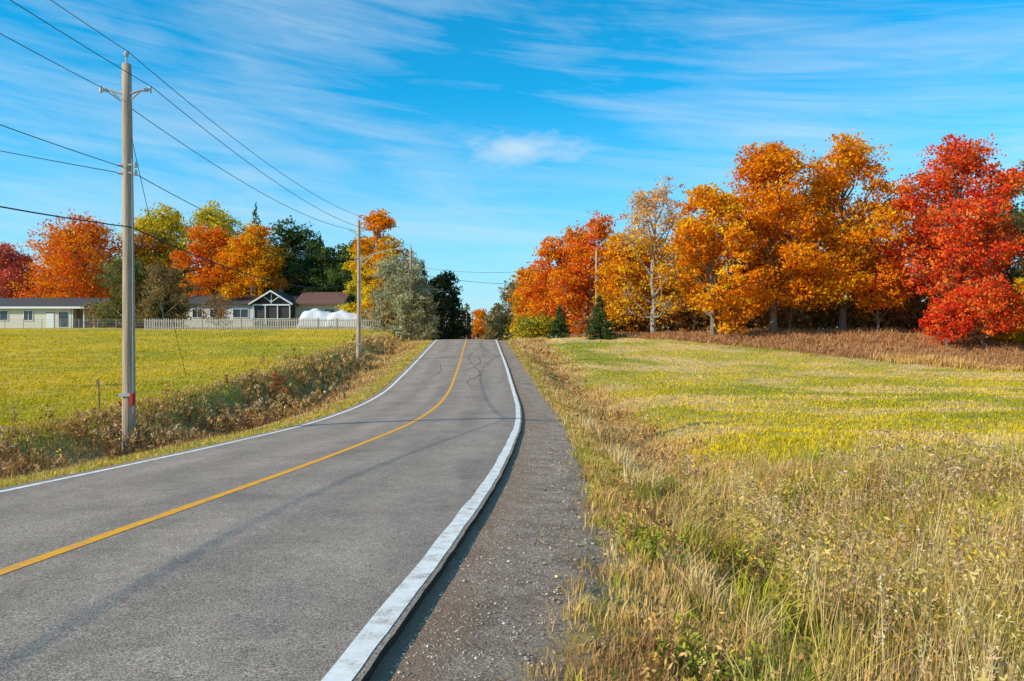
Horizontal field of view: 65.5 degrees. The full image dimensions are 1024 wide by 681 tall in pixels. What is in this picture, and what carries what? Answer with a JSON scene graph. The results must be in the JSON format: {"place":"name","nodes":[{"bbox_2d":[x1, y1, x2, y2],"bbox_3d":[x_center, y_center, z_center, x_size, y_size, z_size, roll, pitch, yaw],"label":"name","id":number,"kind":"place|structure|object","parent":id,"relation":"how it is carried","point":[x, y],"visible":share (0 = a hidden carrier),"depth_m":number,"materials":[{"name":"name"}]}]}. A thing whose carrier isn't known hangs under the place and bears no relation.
{"place":"outdoors","nodes":[
{"label":"outdoors","id":0,"kind":"place"},
{"bbox_2d":[0,249,457,331],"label":"woodland background","id":1,"kind":"structure","parent":0,"point":[288,278],"depth_m":142.19,"materials":[{"name":"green plant"}]},
{"bbox_2d":[0,339,521,680],"bbox_3d":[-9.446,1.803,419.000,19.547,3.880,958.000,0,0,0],"label":"road","id":2,"kind":"structure","parent":0,"point":[324,548],"depth_m":6.78,"materials":[{"name":"grey asphalt"}]},
{"bbox_2d":[0,327,1023,680],"bbox_3d":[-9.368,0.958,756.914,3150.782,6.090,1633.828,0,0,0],"label":"ground","id":3,"kind":"structure","parent":0,"point":[538,411],"depth_m":20.41,"materials":[{"name":"plant"}]},
{"bbox_2d":[0,242,43,297],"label":"crimson maple tree","id":4,"kind":"object","parent":3,"relation":"on","point":[11,267],"visible":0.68,"depth_m":134.65,"materials":[{"name":"red plant"}]},
{"bbox_2d":[0,307,94,327],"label":"fascia and posts","id":5,"kind":"structure","parent":3,"relation":"on","point":[72,308],"depth_m":111.36,"materials":[{"name":"white wood"}]},
{"bbox_2d":[18,249,96,297],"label":"red maple tree","id":6,"kind":"object","parent":3,"relation":"on","point":[52,284],"visible":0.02,"depth_m":140.83,"materials":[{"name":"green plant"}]},
{"bbox_2d":[0,305,117,327],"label":"walls","id":7,"kind":"structure","parent":3,"relation":"on","point":[15,318],"depth_m":112.00,"materials":[{"name":"beige"}]},
{"bbox_2d":[0,310,92,320],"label":"windows","id":8,"kind":"structure","parent":7,"relation":"attached to","point":[27,315],"depth_m":111.97,"materials":[{"name":"grey glass"}]},
{"bbox_2d":[46,312,67,327],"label":"door","id":9,"kind":"structure","parent":7,"relation":"attached to","point":[62,315],"depth_m":111.93,"materials":[{"name":"white"}]},
{"bbox_2d":[0,298,121,307],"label":"roof","id":10,"kind":"structure","parent":7,"relation":"on","point":[41,302],"depth_m":113.55,"materials":[{"name":"grey"}]},
{"bbox_2d":[5,209,144,300],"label":"orange maple tree","id":11,"kind":"object","parent":3,"relation":"on","point":[87,240],"visible":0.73,"depth_m":122.76,"materials":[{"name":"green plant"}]},
{"bbox_2d":[0,319,153,328],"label":"wire fence","id":12,"kind":"object","parent":3,"relation":"on","point":[97,322],"visible":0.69,"depth_m":102.95,"materials":[{"name":"metal"}]},
{"bbox_2d":[96,379,99,410],"bbox_3d":[-11.420,1.567,21.986,0.080,1.001,0.072,0,0,0],"label":"marker stake","id":13,"kind":"object","parent":3,"relation":"on","point":[98,382],"visible":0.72,"depth_m":21.98,"materials":[{"name":"grey"}]},
{"bbox_2d":[83,255,160,326],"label":"olive ash tree","id":14,"kind":"object","parent":3,"relation":"on","point":[117,264],"visible":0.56,"depth_m":106.42,"materials":[{"name":"green plant"}]},
{"bbox_2d":[99,50,151,453],"bbox_3d":[-9.680,-2.032,19.988,1.310,10.490,0.355,0,0,0],"label":"utility pole","id":15,"kind":"object","parent":3,"relation":"on","point":[128,342],"visible":0.98,"depth_m":19.89,"materials":[{"name":"grey wood"}]},
{"bbox_2d":[129,393,134,404],"bbox_3d":[-9.475,1.463,19.875,0.070,0.300,0.150,0,0,0],"label":"pole marker","id":16,"kind":"object","parent":15,"relation":"attached to","point":[131,398],"visible":1,"depth_m":19.81,"materials":[{"name":"red paint"}]},
{"bbox_2d":[0,0,1019,375],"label":"power lines","id":17,"kind":"structure","parent":15,"relation":"attached to","point":[214,164],"depth_m":23.25,"materials":[{"name":"metal"}]},
{"bbox_2d":[80,289,193,327],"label":"hedge shrubs","id":18,"kind":"object","parent":3,"relation":"on","point":[175,310],"visible":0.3,"depth_m":109.55,"materials":[{"name":"green plant"}]},
{"bbox_2d":[97,230,187,326],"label":"orange maple tree","id":19,"kind":"object","parent":3,"relation":"on","point":[139,250],"visible":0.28,"depth_m":130.59,"materials":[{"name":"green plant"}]},
{"bbox_2d":[113,202,205,317],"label":"yellow maple tree","id":20,"kind":"object","parent":3,"relation":"on","point":[170,223],"visible":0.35,"depth_m":133.59,"materials":[{"name":"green plant"}]},
{"bbox_2d":[135,260,202,327],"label":"olive ash tree","id":21,"kind":"object","parent":3,"relation":"on","point":[158,287],"visible":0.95,"depth_m":106.09,"materials":[{"name":"green plant"}]},
{"bbox_2d":[165,220,248,316],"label":"red orange maple tree","id":22,"kind":"object","parent":3,"relation":"on","point":[209,270],"visible":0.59,"depth_m":125.30,"materials":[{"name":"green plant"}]},
{"bbox_2d":[166,200,262,298],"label":"yellow maple tree","id":23,"kind":"object","parent":3,"relation":"on","point":[204,217],"visible":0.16,"depth_m":136.30,"materials":[{"name":"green plant"}]},
{"bbox_2d":[195,290,233,328],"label":"bare apple tree","id":24,"kind":"object","parent":3,"relation":"on","point":[221,299],"visible":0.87,"depth_m":103.56,"materials":[{"name":"brown plant"}]},
{"bbox_2d":[207,221,292,299],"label":"orange maple tree","id":25,"kind":"object","parent":3,"relation":"on","point":[247,243],"visible":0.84,"depth_m":122.56,"materials":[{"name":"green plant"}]},
{"bbox_2d":[244,203,266,294],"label":"spruce tree","id":26,"kind":"object","parent":3,"relation":"on","point":[255,214],"visible":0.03,"depth_m":142.81,"materials":[{"name":"green plant"}]},
{"bbox_2d":[144,318,379,329],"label":"wooden fence","id":27,"kind":"object","parent":3,"relation":"on","point":[279,326],"visible":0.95,"depth_m":99.97,"materials":[{"name":"white wood"}]},
{"bbox_2d":[185,295,351,327],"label":"walls","id":28,"kind":"structure","parent":3,"relation":"on","point":[299,310],"depth_m":118.00,"materials":[{"name":"white"}]},
{"bbox_2d":[184,296,298,304],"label":"roof","id":29,"kind":"structure","parent":28,"relation":"on","point":[197,300],"depth_m":119.33,"materials":[{"name":"grey"}]},
{"bbox_2d":[192,309,334,317],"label":"windows","id":30,"kind":"structure","parent":28,"relation":"attached to","point":[240,313],"depth_m":117.97,"materials":[{"name":"grey glass"}]},
{"bbox_2d":[294,292,354,304],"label":"roof wing","id":31,"kind":"structure","parent":28,"relation":"on","point":[320,298],"depth_m":119.03,"materials":[{"name":"brown"}]},
{"bbox_2d":[248,290,292,327],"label":"porch frame","id":32,"kind":"object","parent":3,"relation":"on","point":[271,304],"visible":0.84,"depth_m":114.48,"materials":[{"name":"white wood"}]},
{"bbox_2d":[250,290,298,305],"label":"porch roof","id":33,"kind":"structure","parent":32,"relation":"on","point":[286,296],"depth_m":116.22,"materials":[{"name":"grey"}]},
{"bbox_2d":[254,292,294,327],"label":"porch screens","id":34,"kind":"object","parent":32,"relation":"in","point":[271,311],"visible":0.61,"depth_m":114.70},
{"bbox_2d":[266,372,288,402],"bbox_3d":[-9.816,2.170,33.541,0.961,1.736,1.076,0,0,16],"label":"rust sumac bush","id":35,"kind":"object","parent":3,"relation":"on","point":[275,384],"visible":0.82,"depth_m":33.47,"materials":[{"name":"brown plant"}]},
{"bbox_2d":[242,215,325,295],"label":"pine tree","id":36,"kind":"object","parent":3,"relation":"on","point":[290,239],"visible":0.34,"depth_m":131.77,"materials":[{"name":"green plant"}]},
{"bbox_2d":[146,303,469,338],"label":"distant trees","id":37,"kind":"object","parent":3,"relation":"on","point":[445,321],"depth_m":240.57,"materials":[{"name":"green plant"}]},
{"bbox_2d":[284,238,345,295],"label":"pine tree","id":38,"kind":"object","parent":3,"relation":"on","point":[306,268],"visible":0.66,"depth_m":124.99,"materials":[{"name":"green plant"}]},
{"bbox_2d":[307,234,324,291],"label":"spruce tree","id":39,"kind":"object","parent":3,"relation":"on","point":[320,236],"visible":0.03,"depth_m":130.82,"materials":[{"name":"green plant"}]},
{"bbox_2d":[300,308,364,327],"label":"tarp covered boat","id":40,"kind":"object","parent":3,"relation":"on","point":[315,313],"visible":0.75,"depth_m":107.03,"materials":[{"name":"white plastic"}]},
{"bbox_2d":[322,235,388,309],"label":"pine tree","id":41,"kind":"object","parent":3,"relation":"on","point":[344,275],"visible":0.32,"depth_m":123.58,"materials":[{"name":"green plant"}]},
{"bbox_2d":[349,216,367,365],"bbox_3d":[-10.300,-3.153,53.487,1.310,10.541,0.355,0,0,0],"label":"utility pole","id":42,"kind":"object","parent":3,"relation":"on","point":[358,344],"visible":0.98,"depth_m":53.38,"materials":[{"name":"grey wood"}]},
{"bbox_2d":[360,247,406,264],"bbox_3d":[-8.629,-5.567,53.400,3.166,1.392,0.260,0,0,0],"label":"street lamp","id":43,"kind":"object","parent":42,"relation":"attached to","point":[401,248],"visible":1,"depth_m":53.37,"materials":[{"name":"metal"}]},
{"bbox_2d":[335,237,386,317],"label":"yellow maple tree","id":44,"kind":"object","parent":3,"relation":"on","point":[349,307],"visible":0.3,"depth_m":110.10,"materials":[{"name":"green plant"}]},
{"bbox_2d":[347,207,403,327],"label":"orange maple tree","id":45,"kind":"object","parent":3,"relation":"on","point":[378,220],"visible":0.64,"depth_m":107.03,"materials":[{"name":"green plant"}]},
{"bbox_2d":[361,250,447,339],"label":"silver willow tree","id":46,"kind":"object","parent":3,"relation":"on","point":[402,281],"visible":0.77,"depth_m":88.89,"materials":[{"name":"grey plant"}]},
{"bbox_2d":[372,289,447,341],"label":"roadside shrubs","id":47,"kind":"object","parent":3,"relation":"on","point":[390,315],"visible":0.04,"depth_m":96.88,"materials":[{"name":"green plant"}]},
{"bbox_2d":[405,244,415,339],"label":"utility pole","id":48,"kind":"object","parent":3,"relation":"on","point":[410,255],"visible":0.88,"depth_m":87.89,"materials":[{"name":"grey wood"}]},
{"bbox_2d":[392,288,442,340],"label":"silver willow tree","id":49,"kind":"object","parent":3,"relation":"on","point":[423,307],"visible":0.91,"depth_m":87.17,"materials":[{"name":"grey plant"}]},
{"bbox_2d":[417,259,439,339],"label":"dark cedar tree","id":50,"kind":"object","parent":3,"relation":"on","point":[423,265],"visible":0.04,"depth_m":111.89,"materials":[{"name":"green plant"}]},
{"bbox_2d":[0,331,895,573],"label":"ditch grass","id":51,"kind":"structure","parent":3,"relation":"on","point":[583,415],"depth_m":25.01,"materials":[{"name":"brown plant"}]},
{"bbox_2d":[424,269,474,339],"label":"pine tree","id":52,"kind":"object","parent":3,"relation":"on","point":[449,303],"visible":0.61,"depth_m":111.08,"materials":[{"name":"green plant"}]},
{"bbox_2d":[459,303,474,338],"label":"spruce tree","id":53,"kind":"object","parent":3,"relation":"on","point":[469,319],"visible":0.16,"depth_m":189.71,"materials":[{"name":"green plant"}]},
{"bbox_2d":[470,308,489,338],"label":"orange maple tree","id":54,"kind":"object","parent":3,"relation":"on","point":[479,314],"visible":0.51,"depth_m":213.82,"materials":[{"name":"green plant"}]},
{"bbox_2d":[458,325,511,339],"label":"distant trees","id":55,"kind":"object","parent":3,"relation":"on","point":[477,336],"visible":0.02,"depth_m":325.08,"materials":[{"name":"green plant"}]},
{"bbox_2d":[478,311,519,340],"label":"grey ash tree","id":56,"kind":"object","parent":3,"relation":"on","point":[489,321],"visible":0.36,"depth_m":163.37,"materials":[{"name":"green plant"}]},
{"bbox_2d":[489,281,527,339],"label":"grey ash tree","id":57,"kind":"object","parent":3,"relation":"on","point":[498,308],"visible":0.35,"depth_m":148.67,"materials":[{"name":"green plant"}]},
{"bbox_2d":[0,329,1023,527],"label":"field grass","id":58,"kind":"structure","parent":3,"relation":"on","point":[787,438],"depth_m":35.10,"materials":[{"name":"plant"}]},
{"bbox_2d":[501,310,556,339],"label":"yellow green shrub","id":59,"kind":"object","parent":3,"relation":"on","point":[534,327],"visible":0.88,"depth_m":86.12,"materials":[{"name":"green plant"}]},
{"bbox_2d":[505,270,553,332],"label":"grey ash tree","id":60,"kind":"object","parent":3,"relation":"on","point":[511,293],"visible":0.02,"depth_m":140.26,"materials":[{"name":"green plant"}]},
{"bbox_2d":[505,266,561,337],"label":"orange maple tree","id":61,"kind":"object","parent":3,"relation":"on","point":[519,273],"visible":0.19,"depth_m":102.98,"materials":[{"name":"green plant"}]},
{"bbox_2d":[513,235,602,335],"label":"red orange maple tree","id":62,"kind":"object","parent":3,"relation":"on","point":[536,301],"visible":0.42,"depth_m":95.85,"materials":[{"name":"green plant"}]},
{"bbox_2d":[546,303,571,338],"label":"spruce tree","id":63,"kind":"object","parent":3,"relation":"on","point":[561,329],"visible":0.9,"depth_m":82.75,"materials":[{"name":"green plant"}]},
{"bbox_2d":[546,209,640,333],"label":"red orange maple tree","id":64,"kind":"object","parent":3,"relation":"on","point":[584,252],"visible":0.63,"depth_m":91.36,"materials":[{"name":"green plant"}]},
{"bbox_2d":[590,248,602,333],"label":"utility pole","id":65,"kind":"object","parent":3,"relation":"on","point":[596,266],"visible":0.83,"depth_m":83.93,"materials":[{"name":"grey wood"}]},
{"bbox_2d":[582,295,616,339],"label":"spruce tree","id":66,"kind":"object","parent":3,"relation":"on","point":[596,327],"visible":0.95,"depth_m":76.20,"materials":[{"name":"green plant"}]},
{"bbox_2d":[607,292,623,332],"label":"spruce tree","id":67,"kind":"object","parent":3,"relation":"on","point":[614,325],"visible":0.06,"depth_m":85.26,"materials":[{"name":"green plant"}]},
{"bbox_2d":[586,233,672,331],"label":"golden maple tree","id":68,"kind":"object","parent":3,"relation":"on","point":[609,284],"visible":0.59,"depth_m":82.76,"materials":[{"name":"orange plant"}]},
{"bbox_2d":[599,173,704,332],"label":"maple tree","id":69,"kind":"object","parent":3,"relation":"on","point":[644,208],"visible":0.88,"depth_m":80.35,"materials":[{"name":"orange plant"}]},
{"bbox_2d":[646,219,745,313],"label":"orange maple tree","id":70,"kind":"object","parent":3,"relation":"on","point":[700,277],"visible":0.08,"depth_m":89.00,"materials":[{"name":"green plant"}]},
{"bbox_2d":[660,179,767,335],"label":"golden maple tree","id":71,"kind":"object","parent":3,"relation":"on","point":[712,203],"visible":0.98,"depth_m":75.67,"materials":[{"name":"orange plant"}]},
{"bbox_2d":[508,268,928,335],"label":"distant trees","id":72,"kind":"object","parent":3,"relation":"on","point":[513,281],"depth_m":179.15,"materials":[{"name":"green plant"}]},
{"bbox_2d":[723,213,816,314],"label":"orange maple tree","id":73,"kind":"object","parent":3,"relation":"on","point":[769,250],"visible":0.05,"depth_m":90.14,"materials":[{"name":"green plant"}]},
{"bbox_2d":[714,136,852,331],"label":"orange maple tree","id":74,"kind":"object","parent":3,"relation":"on","point":[766,168],"visible":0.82,"depth_m":75.92,"materials":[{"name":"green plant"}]},
{"bbox_2d":[740,243,842,329],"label":"orange maple tree","id":75,"kind":"object","parent":3,"relation":"on","point":[792,300],"visible":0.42,"depth_m":77.16,"materials":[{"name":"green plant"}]},
{"bbox_2d":[567,326,1023,371],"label":"bank brush","id":76,"kind":"object","parent":3,"relation":"on","point":[899,357],"visible":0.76,"depth_m":72.18,"materials":[{"name":"brown plant"}]},
{"bbox_2d":[571,283,1023,333],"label":"shrub thicket","id":77,"kind":"object","parent":3,"relation":"on","point":[893,317],"visible":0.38,"depth_m":81.68,"materials":[{"name":"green plant"}]},
{"bbox_2d":[598,415,1023,680],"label":"dry weeds","id":78,"kind":"object","parent":3,"relation":"on","point":[687,540],"visible":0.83,"depth_m":7.05,"materials":[{"name":"beige plant"}]},
{"bbox_2d":[767,129,924,329],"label":"orange maple tree","id":79,"kind":"object","parent":3,"relation":"on","point":[832,182],"visible":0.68,"depth_m":77.35,"materials":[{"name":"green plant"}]},
{"bbox_2d":[809,213,884,325],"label":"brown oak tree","id":80,"kind":"object","parent":3,"relation":"on","point":[846,300],"visible":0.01,"depth_m":89.27,"materials":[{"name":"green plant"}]},
{"bbox_2d":[847,252,919,331],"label":"orange maple tree","id":81,"kind":"object","parent":3,"relation":"on","point":[886,269],"visible":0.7,"depth_m":76.72,"materials":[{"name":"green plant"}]},
{"bbox_2d":[880,201,989,312],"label":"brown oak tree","id":82,"kind":"object","parent":3,"relation":"on","point":[918,299],"visible":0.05,"depth_m":86.59,"materials":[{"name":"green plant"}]},
{"bbox_2d":[866,131,1023,338],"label":"red maple tree","id":83,"kind":"object","parent":3,"relation":"on","point":[968,161],"visible":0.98,"depth_m":74.28,"materials":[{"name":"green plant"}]},
{"bbox_2d":[914,296,980,347],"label":"red maple tree","id":84,"kind":"object","parent":3,"relation":"on","point":[935,318],"visible":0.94,"depth_m":71.27,"materials":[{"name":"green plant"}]},
{"bbox_2d":[929,274,1023,347],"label":"red maple tree","id":85,"kind":"object","parent":3,"relation":"on","point":[988,300],"visible":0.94,"depth_m":70.42,"materials":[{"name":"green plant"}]},
{"bbox_2d":[965,160,1023,294],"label":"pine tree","id":86,"kind":"object","parent":3,"relation":"on","point":[1009,277],"visible":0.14,"depth_m":83.09,"materials":[{"name":"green plant"}]},
{"bbox_2d":[967,197,1023,290],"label":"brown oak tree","id":87,"kind":"object","parent":3,"relation":"on","point":[1018,261],"visible":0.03,"depth_m":90.67,"materials":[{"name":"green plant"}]},
{"bbox_2d":[978,273,1023,343],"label":"golden maple tree","id":88,"kind":"object","parent":3,"relation":"on","point":[1019,335],"visible":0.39,"depth_m":72.97,"materials":[{"name":"yellow plant"}]},
{"bbox_2d":[0,0,1023,336],"label":"sky","id":89,"kind":"structure","parent":0,"point":[486,129],"materials":[{"name":"blue"}]},
{"bbox_2d":[382,422,721,680],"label":"gravel","id":90,"kind":"structure","parent":0,"point":[507,623],"depth_m":6.08,"materials":[{"name":"grey gravel"}]},
{"bbox_2d":[508,440,1023,680],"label":"verge grass","id":91,"kind":"structure","parent":0,"point":[658,576],"depth_m":6.29,"materials":[{"name":"beige plant"}]},
{"bbox_2d":[562,241,1023,332],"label":"woodland background","id":92,"kind":"structure","parent":0,"point":[925,295],"depth_m":100.67,"materials":[{"name":"orange plant"}]}
]}

